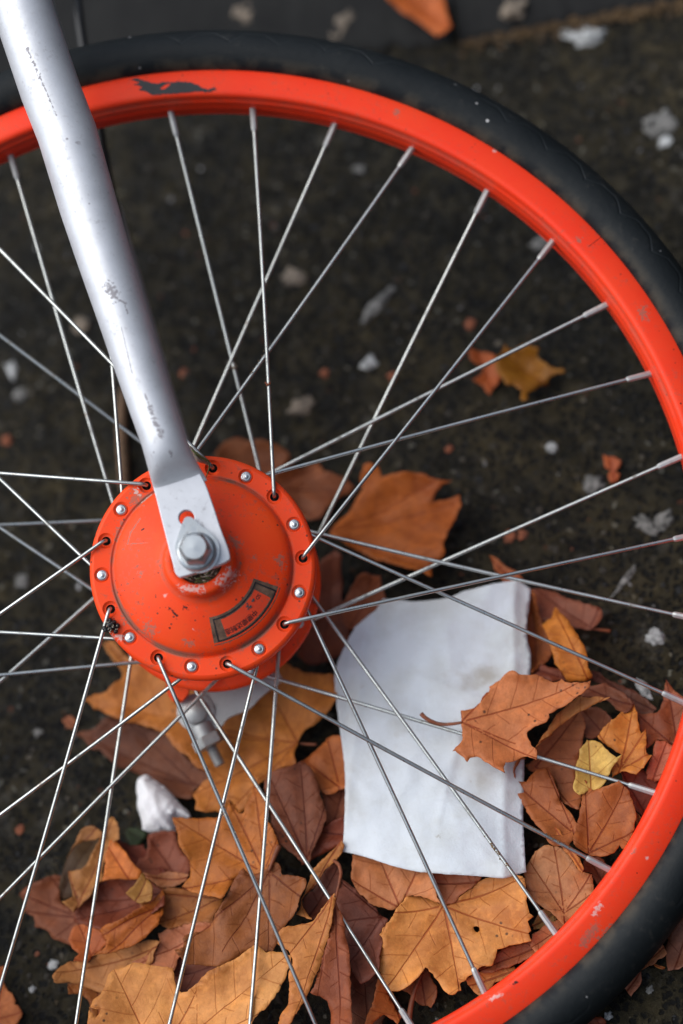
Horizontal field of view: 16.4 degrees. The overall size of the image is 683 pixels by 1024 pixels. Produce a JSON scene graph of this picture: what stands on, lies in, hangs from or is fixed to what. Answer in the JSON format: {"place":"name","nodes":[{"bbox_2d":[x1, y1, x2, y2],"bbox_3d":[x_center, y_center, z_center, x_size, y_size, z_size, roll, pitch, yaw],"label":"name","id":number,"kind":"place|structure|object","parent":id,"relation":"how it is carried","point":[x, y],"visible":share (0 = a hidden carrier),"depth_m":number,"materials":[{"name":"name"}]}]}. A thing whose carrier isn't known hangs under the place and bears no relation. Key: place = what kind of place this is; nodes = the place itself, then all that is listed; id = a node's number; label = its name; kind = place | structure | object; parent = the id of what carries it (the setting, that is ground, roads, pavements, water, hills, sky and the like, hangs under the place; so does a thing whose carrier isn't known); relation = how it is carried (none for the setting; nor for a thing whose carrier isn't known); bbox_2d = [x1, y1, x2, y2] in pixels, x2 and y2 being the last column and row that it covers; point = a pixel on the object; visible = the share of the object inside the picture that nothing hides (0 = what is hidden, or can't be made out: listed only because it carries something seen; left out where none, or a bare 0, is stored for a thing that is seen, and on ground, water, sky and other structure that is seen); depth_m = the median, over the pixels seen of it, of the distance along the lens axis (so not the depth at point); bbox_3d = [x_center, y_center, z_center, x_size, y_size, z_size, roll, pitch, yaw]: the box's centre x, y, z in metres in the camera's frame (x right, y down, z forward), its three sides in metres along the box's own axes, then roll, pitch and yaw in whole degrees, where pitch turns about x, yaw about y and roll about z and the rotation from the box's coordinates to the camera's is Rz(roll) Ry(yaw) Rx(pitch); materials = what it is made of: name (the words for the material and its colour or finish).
{"place":"outdoors","nodes":[
{"label":"outdoors","id":0,"kind":"place"},
{"bbox_2d":[190,446,209,476],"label":"grass stalk","id":1,"kind":"object","parent":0,"point":[199,458],"depth_m":1.14,"materials":[{"name":"plant"}]},
{"bbox_2d":[0,0,451,71],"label":"pavement","id":2,"kind":"structure","parent":0,"point":[381,26],"depth_m":1.42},
{"bbox_2d":[389,0,451,35],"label":"fallen leaf","id":3,"kind":"object","parent":2,"relation":"on","point":[431,16],"visible":1,"depth_m":1.38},
{"bbox_2d":[0,0,682,1023],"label":"ground","id":4,"kind":"structure","parent":0,"point":[490,262],"depth_m":1.31,"materials":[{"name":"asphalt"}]},
{"bbox_2d":[0,434,12,445],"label":"brick crumb","id":5,"kind":"object","parent":4,"relation":"on","point":[6,440],"visible":1,"depth_m":1.34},
{"bbox_2d":[4,360,17,380],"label":"plaster crumb","id":6,"kind":"object","parent":4,"relation":"on","point":[11,368],"visible":1,"depth_m":1.36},
{"bbox_2d":[0,966,21,1023],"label":"fallen leaf","id":7,"kind":"object","parent":4,"relation":"on","point":[10,1011],"visible":0.91,"depth_m":1.20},
{"bbox_2d":[12,387,27,401],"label":"plaster crumb","id":8,"kind":"object","parent":4,"relation":"on","point":[20,394],"visible":1,"depth_m":1.35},
{"bbox_2d":[15,573,30,587],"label":"plaster crumb","id":9,"kind":"object","parent":4,"relation":"on","point":[22,581],"visible":1,"depth_m":1.30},
{"bbox_2d":[19,875,79,945],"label":"fallen leaf","id":10,"kind":"object","parent":4,"relation":"on","point":[49,912],"visible":0.94,"depth_m":1.22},
{"bbox_2d":[47,959,58,969],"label":"plaster crumb","id":11,"kind":"object","parent":4,"relation":"on","point":[52,964],"visible":1,"depth_m":1.21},
{"bbox_2d":[62,716,75,728],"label":"crumb","id":12,"kind":"object","parent":4,"relation":"on","point":[69,724],"visible":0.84,"depth_m":1.26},
{"bbox_2d":[58,839,98,899],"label":"fallen leaf","id":13,"kind":"object","parent":4,"relation":"on","point":[78,858],"visible":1,"depth_m":1.22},
{"bbox_2d":[71,317,89,334],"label":"plaster crumb","id":14,"kind":"object","parent":4,"relation":"on","point":[83,323],"visible":0.71,"depth_m":1.36,"materials":[{"name":"stone"}]},
{"bbox_2d":[68,983,100,1017],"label":"fallen leaf","id":15,"kind":"object","parent":4,"relation":"on","point":[90,995],"visible":0.38,"depth_m":1.19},
{"bbox_2d":[69,924,105,962],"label":"fallen leaf","id":16,"kind":"object","parent":4,"relation":"on","point":[78,937],"visible":0.9,"depth_m":1.19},
{"bbox_2d":[62,817,119,912],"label":"fallen leaf","id":17,"kind":"object","parent":4,"relation":"on","point":[82,881],"visible":0.88,"depth_m":1.21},
{"bbox_2d":[52,940,160,992],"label":"fallen leaf","id":18,"kind":"object","parent":4,"relation":"on","point":[100,968],"visible":0.93,"depth_m":1.19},
{"bbox_2d":[103,640,128,675],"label":"fallen leaf","id":19,"kind":"object","parent":4,"relation":"on","point":[114,651],"visible":0.73,"depth_m":1.27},
{"bbox_2d":[74,879,164,955],"bbox_3d":[-0.111,0.201,1.189,0.047,0.019,0.042,-33,64,-3],"label":"fallen leaf","id":20,"kind":"object","parent":4,"relation":"on","point":[122,919],"visible":0.98,"depth_m":1.19,"materials":[{"name":"plant"}]},
{"bbox_2d":[126,873,152,903],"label":"fallen leaf","id":21,"kind":"object","parent":20,"relation":"on","point":[140,891],"visible":1,"depth_m":1.18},
{"bbox_2d":[102,838,141,881],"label":"fallen leaf","id":22,"kind":"object","parent":4,"relation":"on","point":[119,864],"visible":1,"depth_m":1.20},
{"bbox_2d":[116,387,129,491],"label":"twig","id":23,"kind":"object","parent":4,"relation":"on","point":[122,410],"visible":0.58,"depth_m":1.32,"materials":[{"name":"brown plant"}]},
{"bbox_2d":[125,827,146,845],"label":"fallen leaf","id":24,"kind":"object","parent":4,"relation":"on","point":[136,836],"visible":1,"depth_m":1.23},
{"bbox_2d":[117,840,165,872],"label":"fallen leaf","id":25,"kind":"object","parent":4,"relation":"on","point":[135,853],"visible":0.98,"depth_m":1.21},
{"bbox_2d":[76,716,207,798],"bbox_3d":[-0.102,0.126,1.240,0.082,0.011,0.028,26,75,22],"label":"fallen leaf","id":26,"kind":"object","parent":4,"relation":"on","point":[169,767],"visible":0.88,"depth_m":1.24,"materials":[{"name":"plant"}]},
{"bbox_2d":[136,831,190,887],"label":"fallen leaf","id":27,"kind":"object","parent":4,"relation":"on","point":[166,854],"visible":0.98,"depth_m":1.21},
{"bbox_2d":[136,775,191,832],"bbox_3d":[-0.098,0.152,1.219,0.023,0.017,0.037,-44,65,-8],"label":"crumpled tissue","id":28,"kind":"object","parent":4,"relation":"on","point":[159,806],"visible":0.99,"depth_m":1.21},
{"bbox_2d":[132,922,210,970],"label":"fallen leaf","id":29,"kind":"object","parent":4,"relation":"on","point":[165,953],"visible":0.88,"depth_m":1.18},
{"bbox_2d":[140,887,223,929],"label":"fallen leaf","id":30,"kind":"object","parent":4,"relation":"on","point":[179,907],"visible":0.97,"depth_m":1.19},
{"bbox_2d":[87,945,290,1023],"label":"fallen leaf","id":31,"kind":"object","parent":4,"relation":"on","point":[136,993],"visible":0.96,"depth_m":1.16,"materials":[{"name":"plant"}]},
{"bbox_2d":[174,958,215,991],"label":"fallen leaf","id":32,"kind":"object","parent":4,"relation":"on","point":[193,975],"visible":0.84,"depth_m":1.18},
{"bbox_2d":[86,663,336,812],"bbox_3d":[-0.063,0.099,1.230,0.099,0.015,0.113,-45,65,-9],"label":"fallen leaf","id":33,"kind":"object","parent":4,"relation":"on","point":[294,721],"visible":0.62,"depth_m":1.22,"materials":[{"name":"plant"}]},
{"bbox_2d":[172,786,278,898],"bbox_3d":[-0.058,0.168,1.182,0.055,0.014,0.052,-21,64,3],"label":"fallen leaf","id":34,"kind":"object","parent":4,"relation":"on","point":[195,838],"visible":0.87,"depth_m":1.19,"materials":[{"name":"plant"}]},
{"bbox_2d":[175,844,306,966],"bbox_3d":[-0.045,0.199,1.162,0.040,0.014,0.074,35,78,24],"label":"fallen leaf","id":35,"kind":"object","parent":4,"relation":"on","point":[228,935],"visible":0.93,"depth_m":1.16,"materials":[{"name":"plant"}]},
{"bbox_2d":[231,1,252,22],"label":"pebble","id":36,"kind":"object","parent":4,"relation":"on","point":[239,12],"visible":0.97,"depth_m":1.42,"materials":[{"name":"stone"}]},
{"bbox_2d":[214,437,289,476],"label":"fallen leaf","id":37,"kind":"object","parent":4,"relation":"on","point":[239,449],"visible":0.6,"depth_m":1.30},
{"bbox_2d":[281,265,307,287],"bbox_3d":[-0.026,-0.134,1.345,0.016,0.001,0.014,0,67,13],"label":"plaster crumb","id":38,"kind":"object","parent":4,"relation":"on","point":[290,276],"visible":1,"depth_m":1.34,"materials":[{"name":"stone"}]},
{"bbox_2d":[264,762,326,863],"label":"fallen leaf","id":39,"kind":"object","parent":4,"relation":"on","point":[296,802],"visible":0.95,"depth_m":1.19,"materials":[{"name":"plant"}]},
{"bbox_2d":[286,394,315,415],"bbox_3d":[-0.022,-0.059,1.311,0.016,0.001,0.013,0,67,13],"label":"pebble","id":40,"kind":"object","parent":4,"relation":"on","point":[303,405],"visible":1,"depth_m":1.31,"materials":[{"name":"stone"}]},
{"bbox_2d":[275,463,353,519],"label":"fallen leaf","id":41,"kind":"object","parent":4,"relation":"on","point":[311,490],"visible":0.77,"depth_m":1.28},
{"bbox_2d":[277,893,352,1023],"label":"fallen leaf","id":42,"kind":"object","parent":4,"relation":"on","point":[304,944],"visible":1,"depth_m":1.14,"materials":[{"name":"plant"}]},
{"bbox_2d":[300,735,344,794],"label":"fallen leaf","id":43,"kind":"object","parent":4,"relation":"on","point":[324,761],"visible":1,"depth_m":1.20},
{"bbox_2d":[303,859,341,919],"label":"fallen leaf","id":44,"kind":"object","parent":4,"relation":"on","point":[315,900],"visible":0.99,"depth_m":1.18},
{"bbox_2d":[296,840,344,919],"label":"fallen leaf","id":45,"kind":"object","parent":44,"relation":"on","point":[326,862],"visible":1,"depth_m":1.17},
{"bbox_2d":[301,817,343,864],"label":"fallen leaf","id":46,"kind":"object","parent":4,"relation":"on","point":[331,836],"visible":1,"depth_m":1.18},
{"bbox_2d":[298,550,351,664],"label":"fallen leaf","id":47,"kind":"object","parent":4,"relation":"on","point":[311,651],"visible":0.73,"depth_m":1.25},
{"bbox_2d":[322,789,344,824],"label":"fallen leaf","id":48,"kind":"object","parent":4,"relation":"on","point":[334,805],"visible":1,"depth_m":1.20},
{"bbox_2d":[0,0,682,1023],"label":"bicycle","id":49,"kind":"object","parent":4,"relation":"on","point":[204,588],"visible":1,"depth_m":1.15,"materials":[{"name":"metal"}]},
{"bbox_2d":[102,618,119,633],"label":"clump","id":50,"kind":"object","parent":49,"relation":"on","point":[112,625],"visible":1,"depth_m":1.14,"materials":[{"name":"soil"}]},
{"bbox_2d":[330,9,354,38],"bbox_3d":[0.000,-0.289,1.405,0.025,0.006,0.027,-32,64,-2],"label":"pebble","id":51,"kind":"object","parent":4,"relation":"on","point":[340,22],"visible":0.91,"depth_m":1.40,"materials":[{"name":"stone"}]},
{"bbox_2d":[354,165,365,173],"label":"plaster crumb","id":52,"kind":"object","parent":4,"relation":"on","point":[360,169],"visible":1,"depth_m":1.36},
{"bbox_2d":[336,879,387,983],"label":"fallen leaf","id":53,"kind":"object","parent":4,"relation":"on","point":[365,920],"visible":0.99,"depth_m":1.16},
{"bbox_2d":[341,572,385,629],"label":"fallen leaf","id":54,"kind":"object","parent":4,"relation":"on","point":[364,583],"visible":0.72,"depth_m":1.24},
{"bbox_2d":[360,354,377,369],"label":"plaster crumb","id":55,"kind":"object","parent":4,"relation":"on","point":[369,362],"visible":1,"depth_m":1.31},
{"bbox_2d":[350,966,393,1023],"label":"fallen leaf","id":56,"kind":"object","parent":4,"relation":"on","point":[362,997],"visible":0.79,"depth_m":1.16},
{"bbox_2d":[360,285,395,325],"bbox_3d":[0.019,-0.116,1.326,0.008,0.001,0.031,33,77,23],"label":"plaster crumb","id":57,"kind":"object","parent":4,"relation":"on","point":[376,305],"visible":1,"depth_m":1.33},
{"bbox_2d":[365,971,401,1023],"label":"fallen leaf","id":58,"kind":"object","parent":4,"relation":"on","point":[382,1003],"visible":1,"depth_m":1.15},
{"bbox_2d":[330,462,461,576],"bbox_3d":[0.029,0.004,1.253,0.064,0.015,0.057,12,70,17],"label":"fallen leaf","id":59,"kind":"object","parent":4,"relation":"on","point":[401,511],"visible":0.91,"depth_m":1.26,"materials":[{"name":"plant"}]},
{"bbox_2d":[351,854,440,909],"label":"fallen leaf","id":60,"kind":"object","parent":4,"relation":"on","point":[382,885],"visible":0.96,"depth_m":1.17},
{"bbox_2d":[403,968,436,1019],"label":"fallen leaf","id":61,"kind":"object","parent":4,"relation":"on","point":[421,989],"visible":1,"depth_m":1.16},
{"bbox_2d":[334,581,530,877],"bbox_3d":[0.045,0.107,1.192,0.105,0.012,0.156,0,67,13],"label":"paper sheet","id":62,"kind":"object","parent":4,"relation":"on","point":[445,660],"visible":0.96,"depth_m":1.19,"materials":[{"name":"paper"}]},
{"bbox_2d":[420,670,590,772],"bbox_3d":[0.085,0.102,1.165,0.084,0.010,0.048,-25,64,1],"label":"fallen leaf","id":63,"kind":"object","parent":62,"relation":"on","point":[505,715],"visible":1,"depth_m":1.17,"materials":[{"name":"plant"}]},
{"bbox_2d":[379,875,533,994],"bbox_3d":[0.056,0.206,1.153,0.075,0.012,0.060,0,67,13],"label":"fallen leaf","id":64,"kind":"object","parent":4,"relation":"on","point":[417,934],"visible":0.94,"depth_m":1.15,"materials":[{"name":"plant"}]},
{"bbox_2d":[433,873,481,904],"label":"fallen leaf","id":65,"kind":"object","parent":4,"relation":"on","point":[452,888],"visible":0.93,"depth_m":1.17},
{"bbox_2d":[464,318,475,330],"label":"brick crumb","id":66,"kind":"object","parent":4,"relation":"on","point":[469,324],"visible":1,"depth_m":1.31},
{"bbox_2d":[469,349,500,394],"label":"fallen leaf","id":67,"kind":"object","parent":4,"relation":"on","point":[488,379],"visible":0.94,"depth_m":1.29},
{"bbox_2d":[466,966,514,995],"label":"fallen leaf","id":68,"kind":"object","parent":4,"relation":"on","point":[489,980],"visible":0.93,"depth_m":1.15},
{"bbox_2d":[490,556,522,581],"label":"fallen leaf","id":69,"kind":"object","parent":4,"relation":"on","point":[499,567],"visible":0.67,"depth_m":1.23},
{"bbox_2d":[479,941,534,972],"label":"fallen leaf","id":70,"kind":"object","parent":4,"relation":"on","point":[509,956],"visible":1,"depth_m":1.15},
{"bbox_2d":[504,529,515,542],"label":"brick crumb","id":71,"kind":"object","parent":4,"relation":"on","point":[510,537],"visible":0.77,"depth_m":1.25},
{"bbox_2d":[517,530,527,540],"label":"brick crumb","id":72,"kind":"object","parent":4,"relation":"on","point":[522,534],"visible":1,"depth_m":1.25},
{"bbox_2d":[494,345,564,400],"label":"fallen leaf","id":73,"kind":"object","parent":4,"relation":"on","point":[526,370],"visible":0.93,"depth_m":1.28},
{"bbox_2d":[528,236,547,251],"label":"plaster crumb","id":74,"kind":"object","parent":4,"relation":"on","point":[539,242],"visible":0.51,"depth_m":1.32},
{"bbox_2d":[527,588,551,672],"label":"fallen leaf","id":75,"kind":"object","parent":4,"relation":"on","point":[540,650],"visible":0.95,"depth_m":1.21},
{"bbox_2d":[532,909,556,929],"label":"fallen leaf","id":76,"kind":"object","parent":4,"relation":"on","point":[538,922],"visible":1,"depth_m":1.16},
{"bbox_2d":[513,757,576,845],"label":"fallen leaf","id":77,"kind":"object","parent":4,"relation":"on","point":[547,811],"visible":1,"depth_m":1.17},
{"bbox_2d":[530,919,562,951],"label":"fallen leaf","id":78,"kind":"object","parent":4,"relation":"on","point":[542,936],"visible":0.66,"depth_m":1.15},
{"bbox_2d":[532,660,566,681],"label":"fallen leaf","id":79,"kind":"object","parent":4,"relation":"on","point":[544,671],"visible":0.91,"depth_m":1.20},
{"bbox_2d":[546,441,557,453],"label":"plaster crumb","id":80,"kind":"object","parent":4,"relation":"on","point":[551,447],"visible":1,"depth_m":1.27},
{"bbox_2d":[525,712,585,809],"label":"fallen leaf","id":81,"kind":"object","parent":4,"relation":"on","point":[563,742],"visible":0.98,"depth_m":1.18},
{"bbox_2d":[536,696,609,746],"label":"fallen leaf","id":82,"kind":"object","parent":81,"relation":"on","point":[578,704],"visible":1,"depth_m":1.17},
{"bbox_2d":[523,845,593,924],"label":"fallen leaf","id":83,"kind":"object","parent":4,"relation":"on","point":[559,885],"visible":1,"depth_m":1.16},
{"bbox_2d":[555,827,583,872],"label":"fallen leaf","id":84,"kind":"object","parent":83,"relation":"on","point":[575,858],"visible":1,"depth_m":1.15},
{"bbox_2d":[542,608,592,681],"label":"fallen leaf","id":85,"kind":"object","parent":4,"relation":"on","point":[558,628],"visible":0.95,"depth_m":1.19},
{"bbox_2d":[532,588,610,632],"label":"fallen leaf","id":86,"kind":"object","parent":4,"relation":"on","point":[579,615],"visible":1,"depth_m":1.22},
{"bbox_2d":[560,24,608,47],"bbox_3d":[0.140,-0.276,1.369,0.029,0.002,0.017,0,67,13],"label":"plaster crumb","id":87,"kind":"object","parent":4,"relation":"on","point":[590,36],"visible":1,"depth_m":1.37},
{"bbox_2d":[583,474,605,493],"bbox_3d":[0.134,-0.015,1.256,0.012,0.001,0.012,0,67,13],"label":"plaster crumb","id":88,"kind":"object","parent":4,"relation":"on","point":[592,484],"visible":0.98,"depth_m":1.25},
{"bbox_2d":[583,857,606,884],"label":"fallen leaf","id":89,"kind":"object","parent":4,"relation":"on","point":[598,874],"visible":0.55,"depth_m":1.16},
{"bbox_2d":[581,707,611,738],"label":"fallen leaf","id":90,"kind":"object","parent":4,"relation":"on","point":[597,719],"visible":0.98,"depth_m":1.19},
{"bbox_2d":[588,1017,605,1023],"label":"fallen leaf","id":91,"kind":"object","parent":4,"relation":"on","point":[598,1020],"visible":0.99,"depth_m":1.14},
{"bbox_2d":[573,740,622,794],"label":"fallen leaf","id":92,"kind":"object","parent":4,"relation":"on","point":[597,757],"visible":1,"depth_m":1.16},
{"bbox_2d":[573,780,636,856],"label":"fallen leaf","id":93,"kind":"object","parent":4,"relation":"on","point":[605,825],"visible":1,"depth_m":1.15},
{"bbox_2d":[581,683,633,713],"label":"fallen leaf","id":94,"kind":"object","parent":4,"relation":"on","point":[618,700],"visible":0.95,"depth_m":1.18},
{"bbox_2d":[603,455,620,482],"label":"fallen leaf","id":95,"kind":"object","parent":4,"relation":"on","point":[612,464],"visible":1,"depth_m":1.25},
{"bbox_2d":[590,670,656,713],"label":"fallen leaf","id":96,"kind":"object","parent":4,"relation":"on","point":[643,705],"visible":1,"depth_m":1.19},
{"bbox_2d":[610,562,636,597],"bbox_3d":[0.147,0.036,1.230,0.004,0.001,0.026,33,77,23],"label":"plaster crumb","id":97,"kind":"object","parent":4,"relation":"on","point":[626,578],"visible":0.99,"depth_m":1.23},
{"bbox_2d":[597,705,651,776],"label":"fallen leaf","id":98,"kind":"object","parent":4,"relation":"on","point":[621,733],"visible":1,"depth_m":1.17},
{"bbox_2d":[625,971,641,995],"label":"fallen leaf","id":99,"kind":"object","parent":4,"relation":"on","point":[632,987],"visible":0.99,"depth_m":1.14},
{"bbox_2d":[621,770,658,815],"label":"fallen leaf","id":100,"kind":"object","parent":4,"relation":"on","point":[641,800],"visible":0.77,"depth_m":1.17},
{"bbox_2d":[635,678,653,699],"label":"plaster crumb","id":101,"kind":"object","parent":4,"relation":"on","point":[643,690],"visible":0.77,"depth_m":1.20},
{"bbox_2d":[633,514,660,535],"bbox_3d":[0.160,0.007,1.240,0.018,0.001,0.008,34,78,24],"label":"plaster crumb","id":102,"kind":"object","parent":4,"relation":"on","point":[645,524],"visible":1,"depth_m":1.24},
{"bbox_2d":[642,945,666,969],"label":"fallen leaf","id":103,"kind":"object","parent":4,"relation":"on","point":[661,952],"visible":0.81,"depth_m":1.15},
{"bbox_2d":[645,627,664,645],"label":"plaster crumb","id":104,"kind":"object","parent":4,"relation":"on","point":[655,636],"visible":1,"depth_m":1.22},
{"bbox_2d":[646,740,672,781],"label":"fallen leaf","id":105,"kind":"object","parent":4,"relation":"on","point":[658,760],"visible":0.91,"depth_m":1.17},
{"bbox_2d":[638,680,682,747],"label":"fallen leaf","id":106,"kind":"object","parent":4,"relation":"on","point":[662,723],"visible":0.88,"depth_m":1.18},
{"bbox_2d":[642,107,678,138],"bbox_3d":[0.180,-0.218,1.335,0.020,0.002,0.018,-30,64,-1],"label":"plaster crumb","id":107,"kind":"object","parent":4,"relation":"on","point":[665,121],"visible":1,"depth_m":1.33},
{"bbox_2d":[653,508,674,531],"bbox_3d":[0.169,0.005,1.239,0.011,0.001,0.014,0,67,13],"label":"plaster crumb","id":108,"kind":"object","parent":4,"relation":"on","point":[663,521],"visible":1,"depth_m":1.24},
{"bbox_2d":[658,134,672,147],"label":"plaster crumb","id":109,"kind":"object","parent":4,"relation":"on","point":[665,140],"visible":1,"depth_m":1.33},
{"bbox_2d":[665,918,682,970],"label":"fallen leaf","id":110,"kind":"object","parent":4,"relation":"on","point":[674,955],"visible":1,"depth_m":1.15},
{"bbox_2d":[454,0,675,42],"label":"pavement","id":111,"kind":"structure","parent":0,"point":[476,19],"depth_m":1.38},
{"bbox_2d":[500,0,528,20],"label":"pebble","id":112,"kind":"object","parent":111,"relation":"on","point":[511,9],"visible":1,"depth_m":1.38,"materials":[{"name":"stone"}]},
{"bbox_2d":[455,0,682,56],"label":"leaf litter","id":113,"kind":"object","parent":111,"relation":"on","point":[569,23],"visible":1,"depth_m":1.37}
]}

